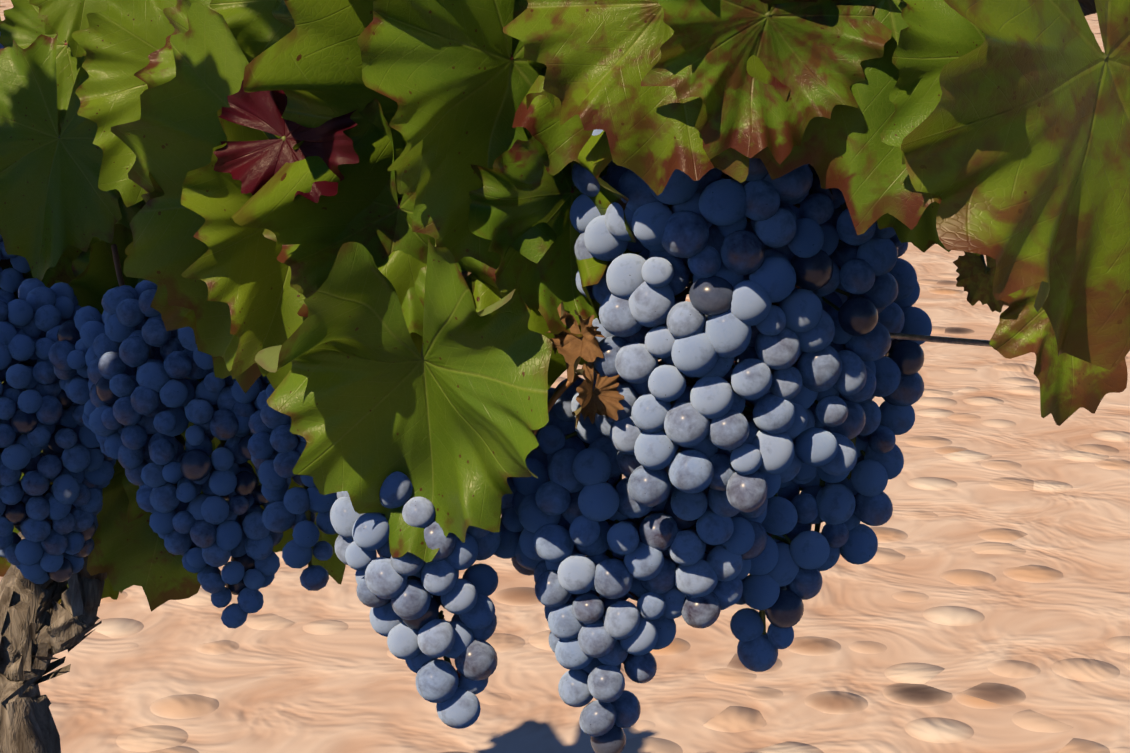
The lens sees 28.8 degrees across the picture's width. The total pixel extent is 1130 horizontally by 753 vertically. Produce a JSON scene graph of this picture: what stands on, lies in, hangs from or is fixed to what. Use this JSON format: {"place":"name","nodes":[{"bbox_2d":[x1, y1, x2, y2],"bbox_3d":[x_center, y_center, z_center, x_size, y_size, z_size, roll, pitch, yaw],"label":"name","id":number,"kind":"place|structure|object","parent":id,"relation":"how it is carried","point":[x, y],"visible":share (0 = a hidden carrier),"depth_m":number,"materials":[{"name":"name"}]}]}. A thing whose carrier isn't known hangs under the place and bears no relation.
{"place":"outdoors","nodes":[
{"label":"outdoors","id":0,"kind":"place"},
{"bbox_2d":[0,0,1129,752],"bbox_3d":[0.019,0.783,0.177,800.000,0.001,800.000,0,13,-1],"label":"ground","id":1,"kind":"structure","parent":0,"point":[978,602],"depth_m":2.32,"materials":[{"name":"soil"}]},
{"bbox_2d":[0,0,1129,752],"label":"vine","id":2,"kind":"object","parent":1,"relation":"on","point":[318,278],"depth_m":0.76,"materials":[{"name":"green plant"}]},
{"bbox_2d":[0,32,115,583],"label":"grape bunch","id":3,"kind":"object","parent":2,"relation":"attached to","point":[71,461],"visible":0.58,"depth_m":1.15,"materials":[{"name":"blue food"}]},
{"bbox_2d":[48,280,290,627],"bbox_3d":[-0.190,0.034,1.092,0.100,0.180,0.120,-8,15,-33],"label":"grape bunch","id":4,"kind":"object","parent":2,"relation":"hanging from","point":[142,396],"visible":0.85,"depth_m":1.05,"materials":[{"name":"blue food"}]},
{"bbox_2d":[217,374,337,590],"bbox_3d":[-0.116,-0.024,1.003,0.142,0.243,0.075,12,18,42],"label":"grape bunch","id":5,"kind":"object","parent":2,"relation":"attached to","point":[276,447],"visible":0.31,"depth_m":1.00,"materials":[{"name":"blue food"}]},
{"bbox_2d":[330,129,931,752],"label":"grape bunch","id":6,"kind":"object","parent":2,"relation":"hanging from","point":[724,475],"visible":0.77,"depth_m":0.80,"materials":[{"name":"blue food"}]},
{"bbox_2d":[889,332,991,346],"bbox_3d":[0.072,-0.034,0.890,0.002,0.148,1.073,-9,16,-34],"label":"trellis wire","id":7,"kind":"object","parent":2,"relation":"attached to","point":[949,340],"visible":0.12,"depth_m":0.80,"materials":[{"name":"metal"}]}
]}

